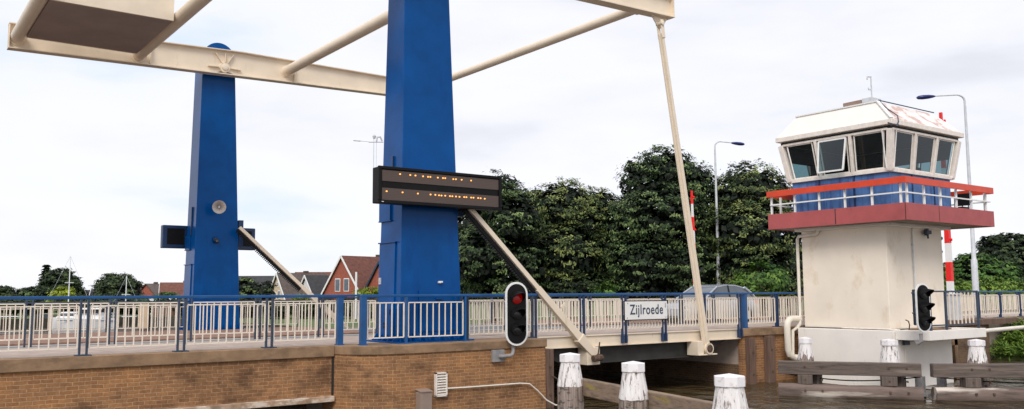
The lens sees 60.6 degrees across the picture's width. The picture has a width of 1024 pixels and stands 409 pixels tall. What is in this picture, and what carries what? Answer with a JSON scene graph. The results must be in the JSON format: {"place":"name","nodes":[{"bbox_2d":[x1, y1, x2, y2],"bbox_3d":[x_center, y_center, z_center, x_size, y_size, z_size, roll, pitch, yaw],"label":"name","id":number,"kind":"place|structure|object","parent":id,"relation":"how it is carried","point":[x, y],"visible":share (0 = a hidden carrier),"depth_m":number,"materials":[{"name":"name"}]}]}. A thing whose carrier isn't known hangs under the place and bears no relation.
{"place":"outdoors","nodes":[
{"label":"outdoors","id":0,"kind":"place"},
{"bbox_2d":[0,327,374,345],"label":"brick pavement","id":1,"kind":"structure","parent":0,"point":[119,339],"depth_m":27.42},
{"bbox_2d":[138,301,149,330],"bbox_3d":[-12.982,3.961,30.939,0.330,1.070,0.240,4,-7,-36],"label":"cabinet","id":2,"kind":"object","parent":1,"relation":"on","point":[145,316],"visible":0.55,"depth_m":30.85,"materials":[{"name":"beige plastic"}]},
{"bbox_2d":[0,300,301,331],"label":"guard railing","id":3,"kind":"object","parent":1,"relation":"on","point":[106,314],"visible":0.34,"depth_m":30.54,"materials":[{"name":"metal"}]},
{"bbox_2d":[174,43,244,330],"bbox_3d":[-11.247,-0.706,33.173,2.210,10.810,1.560,4,-7,-36],"label":"bridge pylon","id":4,"kind":"object","parent":1,"relation":"on","point":[211,267],"visible":0.69,"depth_m":32.64,"materials":[{"name":"metal"}]},
{"bbox_2d":[182,264,192,326],"bbox_3d":[-11.981,3.361,32.306,0.090,2.310,0.890,4,-7,-36],"label":"door","id":5,"kind":"structure","parent":4,"relation":"in","point":[188,267],"depth_m":32.30,"materials":[{"name":"blue paint"}]},
{"bbox_2d":[7,22,385,95],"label":"balance beam","id":6,"kind":"structure","parent":4,"relation":"attached to","point":[206,60],"depth_m":32.88,"materials":[{"name":"beige metal"}]},
{"bbox_2d":[8,0,48,44],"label":"cross tube","id":7,"kind":"object","parent":6,"relation":"attached to","point":[29,16],"visible":0.99,"depth_m":26.74,"materials":[{"name":"beige metal"}]},
{"bbox_2d":[26,0,173,53],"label":"counterweight","id":8,"kind":"object","parent":7,"relation":"attached to","point":[132,26],"visible":0.87,"depth_m":26.78,"materials":[{"name":"beige metal"}]},
{"bbox_2d":[130,0,211,62],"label":"cross tube","id":9,"kind":"object","parent":6,"relation":"attached to","point":[188,10],"visible":0.72,"depth_m":27.15,"materials":[{"name":"beige metal"}]},
{"bbox_2d":[280,10,387,77],"bbox_3d":[-4.760,-5.812,28.837,0.490,0.490,13.860,4,-7,-36],"label":"cross tube","id":10,"kind":"object","parent":6,"relation":"attached to","point":[353,35],"visible":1,"depth_m":30.39,"materials":[{"name":"beige metal"}]},
{"bbox_2d":[452,10,638,80],"bbox_3d":[-0.328,-5.346,32.065,0.374,0.374,13.860,4,-7,-36],"label":"cross tube","id":11,"kind":"object","parent":6,"relation":"attached to","point":[567,34],"visible":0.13,"depth_m":29.89,"materials":[{"name":"beige metal"}]},
{"bbox_2d":[160,225,254,249],"bbox_3d":[-11.623,1.285,33.702,3.530,0.860,0.510,4,-7,-36],"label":"display board","id":12,"kind":"object","parent":4,"relation":"attached to","point":[172,236],"visible":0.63,"depth_m":32.91,"materials":[{"name":"blue paint"}]},
{"bbox_2d":[212,200,225,213],"bbox_3d":[-10.809,0.114,32.339,0.485,0.486,0.514,1,-6,-17],"label":"horn loudspeaker","id":13,"kind":"object","parent":4,"relation":"attached to","point":[218,206],"visible":1,"depth_m":32.18,"materials":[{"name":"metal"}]},
{"bbox_2d":[0,333,374,347],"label":"road","id":14,"kind":"structure","parent":0,"point":[179,341],"depth_m":24.92,"materials":[{"name":"asphalt"}]},
{"bbox_2d":[0,294,377,347],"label":"guard railing","id":15,"kind":"object","parent":14,"relation":"on","point":[191,319],"visible":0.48,"depth_m":22.19,"materials":[{"name":"metal"}]},
{"bbox_2d":[0,335,501,357],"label":"pavement","id":16,"kind":"structure","parent":0,"point":[141,349],"depth_m":19.81,"materials":[{"name":"concrete"}]},
{"bbox_2d":[1,300,1004,327],"bbox_3d":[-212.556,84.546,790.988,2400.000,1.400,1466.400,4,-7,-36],"label":"ground","id":17,"kind":"structure","parent":0,"point":[277,320],"depth_m":79.02,"materials":[{"name":"green plant"}]},
{"bbox_2d":[0,294,54,315],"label":"leafy shrub","id":18,"kind":"object","parent":17,"relation":"on","point":[18,309],"visible":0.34,"depth_m":93.89,"materials":[{"name":"green plant"}]},
{"bbox_2d":[15,286,41,295],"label":"broadleaf tree","id":19,"kind":"object","parent":17,"relation":"on","point":[26,291],"visible":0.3,"depth_m":120.59,"materials":[{"name":"green plant"}]},
{"bbox_2d":[44,286,78,312],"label":"leafy shrub","id":20,"kind":"object","parent":17,"relation":"on","point":[65,292],"visible":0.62,"depth_m":91.65,"materials":[{"name":"green plant"}]},
{"bbox_2d":[35,266,90,295],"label":"broadleaf tree","id":21,"kind":"object","parent":17,"relation":"on","point":[48,281],"visible":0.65,"depth_m":110.84,"materials":[{"name":"green plant"}]},
{"bbox_2d":[0,317,137,328],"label":"shore boarding","id":22,"kind":"object","parent":17,"relation":"on","point":[45,322],"depth_m":80.94,"materials":[{"name":"brown wood"}]},
{"bbox_2d":[53,294,152,314],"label":"leafy shrub","id":23,"kind":"object","parent":17,"relation":"on","point":[122,310],"visible":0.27,"depth_m":93.74,"materials":[{"name":"green plant"}]},
{"bbox_2d":[88,272,146,300],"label":"round tree","id":24,"kind":"object","parent":17,"relation":"on","point":[111,285],"visible":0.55,"depth_m":96.81,"materials":[{"name":"green plant"}]},
{"bbox_2d":[141,282,158,295],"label":"house","id":25,"kind":"structure","parent":17,"relation":"on","point":[149,289],"depth_m":125.83,"materials":[{"name":"brick"}]},
{"bbox_2d":[152,303,181,316],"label":"garden fence","id":26,"kind":"object","parent":17,"relation":"on","point":[165,313],"visible":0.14,"depth_m":83.80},
{"bbox_2d":[159,281,183,294],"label":"house","id":27,"kind":"structure","parent":17,"relation":"on","point":[176,287],"depth_m":121.66,"materials":[{"name":"brown tile"}]},
{"bbox_2d":[158,298,263,317],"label":"leafy shrub","id":28,"kind":"object","parent":17,"relation":"on","point":[181,304],"visible":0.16,"depth_m":81.15,"materials":[{"name":"green plant"}]},
{"bbox_2d":[150,317,296,327],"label":"shore boarding","id":29,"kind":"object","parent":17,"relation":"on","point":[173,323],"depth_m":79.41,"materials":[{"name":"brown wood"}]},
{"bbox_2d":[239,277,261,299],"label":"broadleaf tree","id":30,"kind":"object","parent":17,"relation":"on","point":[248,286],"visible":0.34,"depth_m":91.18,"materials":[{"name":"green plant"}]},
{"bbox_2d":[239,276,273,287],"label":"house","id":31,"kind":"structure","parent":17,"relation":"on","point":[259,279],"depth_m":119.76,"materials":[{"name":"tile"}]},
{"bbox_2d":[257,280,277,303],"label":"broadleaf tree","id":32,"kind":"object","parent":17,"relation":"on","point":[268,289],"visible":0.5,"depth_m":87.68,"materials":[{"name":"green plant"}]},
{"bbox_2d":[272,271,326,302],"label":"house","id":33,"kind":"structure","parent":17,"relation":"on","point":[284,287],"depth_m":103.67,"materials":[{"name":"grey tile"}]},
{"bbox_2d":[301,275,329,297],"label":"house","id":34,"kind":"structure","parent":17,"relation":"on","point":[314,284],"depth_m":103.92,"materials":[{"name":"tile"}]},
{"bbox_2d":[262,298,374,318],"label":"leafy shrub","id":35,"kind":"object","parent":17,"relation":"on","point":[302,299],"visible":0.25,"depth_m":76.86,"materials":[{"name":"green plant"}]},
{"bbox_2d":[321,255,378,299],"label":"house","id":36,"kind":"structure","parent":17,"relation":"on","point":[341,280],"depth_m":100.48,"materials":[{"name":"brick"}]},
{"bbox_2d":[365,261,378,299],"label":"house","id":37,"kind":"structure","parent":17,"relation":"on","point":[373,280],"depth_m":97.86,"materials":[{"name":"brick"}]},
{"bbox_2d":[458,169,552,320],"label":"broadleaf tree","id":38,"kind":"object","parent":17,"relation":"on","point":[484,268],"visible":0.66,"depth_m":48.70,"materials":[{"name":"green plant"}]},
{"bbox_2d":[521,176,624,318],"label":"broadleaf tree","id":39,"kind":"object","parent":17,"relation":"on","point":[572,219],"visible":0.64,"depth_m":51.50,"materials":[{"name":"green plant"}]},
{"bbox_2d":[589,281,619,317],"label":"leafy shrub","id":40,"kind":"object","parent":17,"relation":"on","point":[600,288],"visible":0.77,"depth_m":46.87,"materials":[{"name":"green plant"}]},
{"bbox_2d":[586,144,725,305],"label":"broadleaf tree","id":41,"kind":"object","parent":17,"relation":"on","point":[651,235],"visible":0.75,"depth_m":50.32,"materials":[{"name":"green plant"}]},
{"bbox_2d":[943,252,1023,305],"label":"round tree","id":42,"kind":"object","parent":17,"relation":"on","point":[992,269],"visible":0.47,"depth_m":70.73,"materials":[{"name":"green plant"}]},
{"bbox_2d":[975,232,1023,302],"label":"dark tree","id":43,"kind":"object","parent":17,"relation":"on","point":[1006,247],"visible":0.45,"depth_m":86.99,"materials":[{"name":"green plant"}]},
{"bbox_2d":[0,325,1023,408],"bbox_3d":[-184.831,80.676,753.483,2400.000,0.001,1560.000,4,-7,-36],"label":"water","id":44,"kind":"structure","parent":0,"point":[762,395],"depth_m":24.52,"materials":[{"name":"brown liquid"}]},
{"bbox_2d":[45,256,90,317],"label":"sailboat","id":45,"kind":"object","parent":44,"relation":"on","point":[72,314],"visible":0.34,"depth_m":83.89,"materials":[{"name":"white paint"}]},
{"bbox_2d":[52,308,112,328],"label":"motor boat","id":46,"kind":"object","parent":44,"relation":"on","point":[64,321],"visible":0.44,"depth_m":79.21,"materials":[{"name":"white paint"}]},
{"bbox_2d":[0,345,334,408],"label":"brick quay wall","id":47,"kind":"structure","parent":44,"relation":"in","point":[294,377],"depth_m":17.79,"materials":[{"name":"brick"}]},
{"bbox_2d":[0,295,346,355],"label":"guard railing","id":48,"kind":"object","parent":47,"relation":"on","point":[339,320],"visible":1,"depth_m":18.04,"materials":[{"name":"metal"}]},
{"bbox_2d":[322,337,546,408],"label":"brick abutment","id":49,"kind":"object","parent":44,"relation":"in","point":[381,376],"visible":0.67,"depth_m":20.45,"materials":[{"name":"brick"}]},
{"bbox_2d":[367,0,473,343],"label":"bridge pylon","id":50,"kind":"object","parent":49,"relation":"on","point":[419,250],"visible":0.87,"depth_m":21.72,"materials":[{"name":"metal"}]},
{"bbox_2d":[377,241,397,336],"bbox_3d":[-3.075,2.074,21.428,0.151,2.310,0.890,4,-7,-36],"label":"door","id":51,"kind":"structure","parent":50,"relation":"in","point":[387,254],"depth_m":21.43,"materials":[{"name":"blue paint"}]},
{"bbox_2d":[372,165,501,210],"bbox_3d":[-1.780,-0.364,21.446,3.510,0.870,0.390,4,-7,-36],"label":"display board","id":52,"kind":"object","parent":50,"relation":"attached to","point":[416,187],"visible":1,"depth_m":21.21,"materials":[{"name":"black plastic"}]},
{"bbox_2d":[577,0,674,28],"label":"balance beam","id":53,"kind":"structure","parent":50,"relation":"attached to","point":[658,10],"depth_m":26.43,"materials":[{"name":"beige metal"}]},
{"bbox_2d":[656,19,713,353],"bbox_3d":[5.279,-0.539,26.708,1.946,10.145,0.270,4,-7,-36],"label":"hanger rod","id":54,"kind":"object","parent":53,"relation":"hanging from","point":[708,347],"visible":1,"depth_m":26.63,"materials":[{"name":"beige metal"}]},
{"bbox_2d":[331,323,740,364],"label":"bridge deck","id":55,"kind":"structure","parent":54,"relation":"hanging from","point":[641,344],"depth_m":25.84,"materials":[{"name":"metal"}]},
{"bbox_2d":[235,226,348,327],"bbox_3d":[-8.322,2.975,33.717,4.736,4.097,0.250,4,-7,-36],"label":"drive rod","id":56,"kind":"object","parent":55,"relation":"attached to","point":[269,258],"visible":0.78,"depth_m":33.32,"materials":[{"name":"beige metal"}]},
{"bbox_2d":[320,296,494,327],"bbox_3d":[-4.111,4.409,36.311,8.300,1.171,0.200,4,-7,-36],"label":"guard railing","id":57,"kind":"object","parent":55,"relation":"on","point":[368,298],"visible":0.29,"depth_m":34.82,"materials":[{"name":"metal"}]},
{"bbox_2d":[459,209,597,355],"bbox_3d":[0.449,1.963,22.960,4.806,4.436,0.250,4,-7,-36],"label":"drive rod","id":58,"kind":"object","parent":55,"relation":"attached to","point":[529,282],"visible":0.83,"depth_m":22.86,"materials":[{"name":"beige metal"}]},
{"bbox_2d":[461,295,628,329],"bbox_3d":[1.290,3.610,29.093,8.200,1.301,0.200,4,-7,-36],"label":"guard railing","id":59,"kind":"object","parent":55,"relation":"on","point":[503,299],"visible":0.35,"depth_m":29.29,"materials":[{"name":"metal"}]},
{"bbox_2d":[530,292,742,342],"bbox_3d":[3.937,3.294,25.542,8.560,1.421,0.091,4,-7,-36],"label":"guard railing","id":60,"kind":"object","parent":55,"relation":"on","point":[663,326],"visible":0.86,"depth_m":25.10,"materials":[{"name":"metal"}]},
{"bbox_2d":[623,300,666,320],"bbox_3d":[3.890,3.067,25.398,1.750,0.565,0.053,4,-7,-36],"label":"name sign","id":61,"kind":"object","parent":60,"relation":"attached to","point":[646,310],"visible":1,"depth_m":25.36,"materials":[{"name":"white plastic"}]},
{"bbox_2d":[415,388,432,408],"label":"junction box","id":62,"kind":"object","parent":49,"relation":"attached to","point":[423,398],"visible":1,"depth_m":19.85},
{"bbox_2d":[434,372,447,396],"bbox_3d":[-1.656,4.177,20.339,0.310,0.550,0.100,4,-7,-36],"label":"vent","id":63,"kind":"object","parent":49,"relation":"attached to","point":[440,384],"depth_m":20.32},
{"bbox_2d":[358,294,536,344],"bbox_3d":[-1.423,2.764,21.385,4.963,1.151,0.200,4,-7,-34],"label":"guard railing","id":64,"kind":"object","parent":49,"relation":"on","point":[363,320],"visible":1,"depth_m":20.66,"materials":[{"name":"metal"}]},
{"bbox_2d":[467,296,536,340],"bbox_3d":[-0.276,2.863,22.410,2.250,1.149,0.200,4,-7,-36],"label":"guard railing","id":65,"kind":"object","parent":49,"relation":"on","point":[531,311],"visible":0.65,"depth_m":22.20,"materials":[{"name":"metal"}]},
{"bbox_2d":[448,383,556,405],"bbox_3d":[0.010,4.730,21.464,3.762,0.716,0.199,3,-7,-33],"label":"conduit","id":66,"kind":"object","parent":49,"relation":"attached to","point":[500,385],"visible":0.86,"depth_m":21.33,"materials":[{"name":"white plastic"}]},
{"bbox_2d":[491,282,527,361],"bbox_3d":[-0.048,2.878,21.540,0.602,1.940,0.850,29,-29,-78],"label":"traffic light","id":67,"kind":"object","parent":49,"relation":"attached to","point":[516,313],"visible":1,"depth_m":21.48,"materials":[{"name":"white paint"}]},
{"bbox_2d":[545,348,553,407],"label":"wall timber","id":68,"kind":"object","parent":49,"relation":"attached to","point":[549,355],"visible":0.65,"depth_m":22.41,"materials":[{"name":"wood"}]},
{"bbox_2d":[557,353,583,408],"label":"mooring bollard","id":69,"kind":"object","parent":44,"relation":"in","point":[570,390],"visible":1,"depth_m":17.94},
{"bbox_2d":[582,378,750,408],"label":"guide fender","id":70,"kind":"object","parent":69,"relation":"attached to","point":[602,390],"visible":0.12,"depth_m":15.69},
{"bbox_2d":[619,361,648,408],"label":"mooring bollard","id":71,"kind":"object","parent":44,"relation":"in","point":[633,393],"visible":1,"depth_m":15.73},
{"bbox_2d":[712,373,748,408],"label":"mooring bollard","id":72,"kind":"object","parent":44,"relation":"in","point":[729,393],"visible":1,"depth_m":13.18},
{"bbox_2d":[797,337,813,360],"bbox_3d":[8.625,4.741,25.686,0.454,1.700,0.454,4,-7,-36],"label":"mooring bollard","id":73,"kind":"object","parent":44,"relation":"in","point":[805,352],"visible":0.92,"depth_m":25.59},
{"bbox_2d":[778,361,923,400],"bbox_3d":[9.350,5.111,24.324,3.722,1.460,0.818,-2,-6,18],"label":"timber fender","id":74,"kind":"object","parent":44,"relation":"in","point":[811,373],"visible":0.96,"depth_m":24.10,"materials":[{"name":"grey wood"}]},
{"bbox_2d":[766,100,994,386],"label":"control tower","id":75,"kind":"structure","parent":44,"relation":"in","point":[872,258],"depth_m":27.66,"materials":[{"name":"white concrete"}]},
{"bbox_2d":[787,142,818,178],"bbox_3d":[9.602,-1.432,28.969,0.216,1.126,1.065,4,-7,-36],"label":"window","id":76,"kind":"structure","parent":75,"relation":"in","point":[802,158],"depth_m":28.94,"materials":[{"name":"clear glass"}]},
{"bbox_2d":[783,128,885,181],"bbox_3d":[10.330,-1.533,27.984,0.272,1.265,3.761,4,-7,-36],"label":"window frame","id":77,"kind":"structure","parent":75,"relation":"in","point":[852,134],"depth_m":27.88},
{"bbox_2d":[853,131,884,170],"bbox_3d":[11.048,-1.639,27.014,0.216,1.126,1.101,4,-7,-36],"label":"window","id":78,"kind":"structure","parent":75,"relation":"in","point":[868,147],"depth_m":27.04,"materials":[{"name":"black glass"}]},
{"bbox_2d":[894,130,912,169],"bbox_3d":[11.984,-1.657,26.888,1.131,1.126,0.216,4,-7,-36],"label":"window","id":79,"kind":"structure","parent":75,"relation":"in","point":[904,142],"depth_m":26.93,"materials":[{"name":"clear glass"}]},
{"bbox_2d":[902,283,935,345],"bbox_3d":[11.912,3.247,25.731,0.611,1.848,2.032,-2,-6,13],"label":"traffic light","id":80,"kind":"object","parent":75,"relation":"attached to","point":[923,318],"visible":0.91,"depth_m":25.01,"materials":[{"name":"black plastic"}]},
{"bbox_2d":[892,127,957,177],"bbox_3d":[12.990,-1.584,27.625,3.877,1.265,0.272,4,-7,-36],"label":"window frame","id":81,"kind":"structure","parent":75,"relation":"in","point":[918,133],"depth_m":27.55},
{"bbox_2d":[915,135,934,172],"bbox_3d":[13.006,-1.586,27.637,1.041,1.126,0.202,4,-7,-36],"label":"window","id":82,"kind":"structure","parent":75,"relation":"in","point":[925,145],"depth_m":27.65,"materials":[{"name":"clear glass"}]},
{"bbox_2d":[934,139,954,175],"bbox_3d":[14.011,-1.516,28.373,1.095,1.126,0.216,4,-7,-36],"label":"window","id":83,"kind":"structure","parent":75,"relation":"in","point":[945,149],"depth_m":28.37,"materials":[{"name":"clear glass"}]},
{"bbox_2d":[930,290,979,330],"bbox_3d":[13.313,3.263,27.123,2.930,1.182,0.860,4,-7,-36],"label":"platform railing","id":84,"kind":"object","parent":75,"relation":"on","point":[946,324],"visible":0.92,"depth_m":26.95,"materials":[{"name":"metal"}]},
{"bbox_2d":[954,193,969,208],"bbox_3d":[14.866,0.118,29.078,0.566,1.000,0.557,4,-7,-36],"label":"loudspeaker","id":85,"kind":"object","parent":75,"relation":"on","point":[962,202],"visible":0.35,"depth_m":29.16,"materials":[{"name":"black plastic"}]},
{"bbox_2d":[986,325,1023,332],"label":"pipe","id":86,"kind":"object","parent":75,"relation":"attached to","point":[999,329],"visible":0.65,"depth_m":30.87,"materials":[{"name":"white plastic"}]},
{"bbox_2d":[880,339,900,386],"bbox_3d":[10.798,4.688,24.984,0.562,1.700,0.562,4,-7,-36],"label":"mooring bollard","id":87,"kind":"object","parent":44,"relation":"in","point":[889,351],"visible":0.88,"depth_m":24.85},
{"bbox_2d":[915,376,946,396],"bbox_3d":[11.554,5.175,24.125,0.779,0.870,0.439,1,-6,-10],"label":"fender bracket","id":88,"kind":"object","parent":44,"relation":"in","point":[921,382],"visible":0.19,"depth_m":24.08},
{"bbox_2d":[930,363,1023,401],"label":"timber fender","id":89,"kind":"object","parent":44,"relation":"in","point":[971,376],"visible":0.94,"depth_m":23.32,"materials":[{"name":"grey wood"}]},
{"bbox_2d":[967,339,989,386],"bbox_3d":[12.927,4.585,24.287,0.519,1.700,0.519,4,-7,-36],"label":"mooring bollard","id":90,"kind":"object","parent":44,"relation":"in","point":[976,352],"visible":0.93,"depth_m":24.16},
{"bbox_2d":[0,0,1023,289],"label":"sky","id":91,"kind":"structure","parent":0,"point":[95,156],"materials":[{"name":"white"}]},
{"bbox_2d":[481,323,1013,363],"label":"road embankment","id":92,"kind":"structure","parent":0,"point":[726,351],"depth_m":28.83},
{"bbox_2d":[700,158,803,311],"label":"broadleaf tree","id":93,"kind":"object","parent":92,"relation":"on","point":[744,208],"visible":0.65,"depth_m":49.49,"materials":[{"name":"green plant"}]},
{"bbox_2d":[554,318,984,383],"bbox_3d":[9.449,6.096,38.382,15.860,2.150,14.660,4,-7,-36],"label":"brick abutment","id":94,"kind":"object","parent":92,"relation":"on","point":[699,370],"visible":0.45,"depth_m":29.11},
{"bbox_2d":[745,338,756,383],"bbox_3d":[7.649,5.146,27.978,0.300,1.750,0.200,4,-7,-36],"label":"wall timber","id":95,"kind":"object","parent":94,"relation":"attached to","point":[750,349],"visible":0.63,"depth_m":27.92,"materials":[{"name":"wood"}]},
{"bbox_2d":[763,335,775,381],"bbox_3d":[8.412,5.178,28.526,0.340,1.790,0.220,4,-7,-36],"label":"wall timber","id":96,"kind":"object","parent":94,"relation":"attached to","point":[769,359],"visible":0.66,"depth_m":28.46,"materials":[{"name":"wood"}]},
{"bbox_2d":[742,292,804,327],"bbox_3d":[9.600,3.570,29.887,5.680,1.151,0.200,4,-7,-36],"label":"guard railing","id":97,"kind":"object","parent":94,"relation":"on","point":[745,323],"visible":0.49,"depth_m":29.10,"materials":[{"name":"metal"}]},
{"bbox_2d":[939,112,962,319],"bbox_3d":[18.024,0.502,36.322,0.600,8.770,0.700,4,-7,-36],"label":"barrier boom","id":98,"kind":"object","parent":94,"relation":"on","point":[948,239],"visible":0.41,"depth_m":36.01,"materials":[{"name":"metal"}]},
{"bbox_2d":[946,291,1023,317],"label":"guard railing","id":99,"kind":"object","parent":94,"relation":"on","point":[999,308],"visible":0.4,"depth_m":38.35,"materials":[{"name":"metal"}]},
{"bbox_2d":[944,278,1023,311],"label":"clipped hedge","id":100,"kind":"object","parent":92,"relation":"on","point":[987,285],"visible":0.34,"depth_m":55.58,"materials":[{"name":"green plant"}]},
{"bbox_2d":[482,307,1023,326],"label":"brick pavement","id":101,"kind":"structure","parent":0,"point":[593,324],"depth_m":39.37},
{"bbox_2d":[492,295,803,320],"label":"guard railing","id":102,"kind":"object","parent":101,"relation":"on","point":[600,303],"visible":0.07,"depth_m":43.71,"materials":[{"name":"metal"}]},
{"bbox_2d":[714,141,744,284],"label":"street lamp","id":103,"kind":"object","parent":101,"relation":"on","point":[716,206],"visible":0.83,"depth_m":50.16,"materials":[{"name":"metal"}]},
{"bbox_2d":[728,260,793,315],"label":"leafy shrub","id":104,"kind":"object","parent":101,"relation":"on","point":[765,282],"visible":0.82,"depth_m":46.24,"materials":[{"name":"green plant"}]},
{"bbox_2d":[589,311,1023,326],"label":"road","id":105,"kind":"structure","parent":0,"point":[710,322],"depth_m":37.23,"materials":[{"name":"asphalt"}]},
{"bbox_2d":[667,284,757,322],"bbox_3d":[8.370,4.216,37.197,4.450,1.620,2.101,4,-7,-36],"label":"car","id":106,"kind":"object","parent":105,"relation":"on","point":[724,288],"visible":0.26,"depth_m":36.77,"materials":[{"name":"grey paint"}]},
{"bbox_2d":[679,292,1023,323],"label":"guard railing","id":107,"kind":"object","parent":105,"relation":"on","point":[771,296],"visible":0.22,"depth_m":35.48,"materials":[{"name":"metal"}]},
{"bbox_2d":[650,312,1023,327],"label":"pavement","id":108,"kind":"structure","parent":0,"point":[759,324],"depth_m":32.49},
{"bbox_2d":[916,94,980,317],"bbox_3d":[19.120,0.058,38.396,2.268,9.962,0.308,0,-6,-1],"label":"street lamp","id":109,"kind":"object","parent":108,"relation":"on","point":[974,274],"visible":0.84,"depth_m":38.27,"materials":[{"name":"metal"}]},
{"bbox_2d":[993,334,1023,359],"bbox_3d":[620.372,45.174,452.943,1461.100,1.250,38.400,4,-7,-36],"label":"river bank","id":110,"kind":"structure","parent":0,"point":[1006,357],"depth_m":37.42,"materials":[{"name":"green plant"}]},
{"bbox_2d":[948,317,1023,362],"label":"retaining wall","id":111,"kind":"structure","parent":110,"relation":"on","point":[963,347],"depth_m":36.20,"materials":[{"name":"brown brick"}]},
{"bbox_2d":[985,316,1023,360],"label":"bush","id":112,"kind":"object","parent":110,"relation":"on","point":[1009,336],"depth_m":37.39,"materials":[{"name":"green plant"}]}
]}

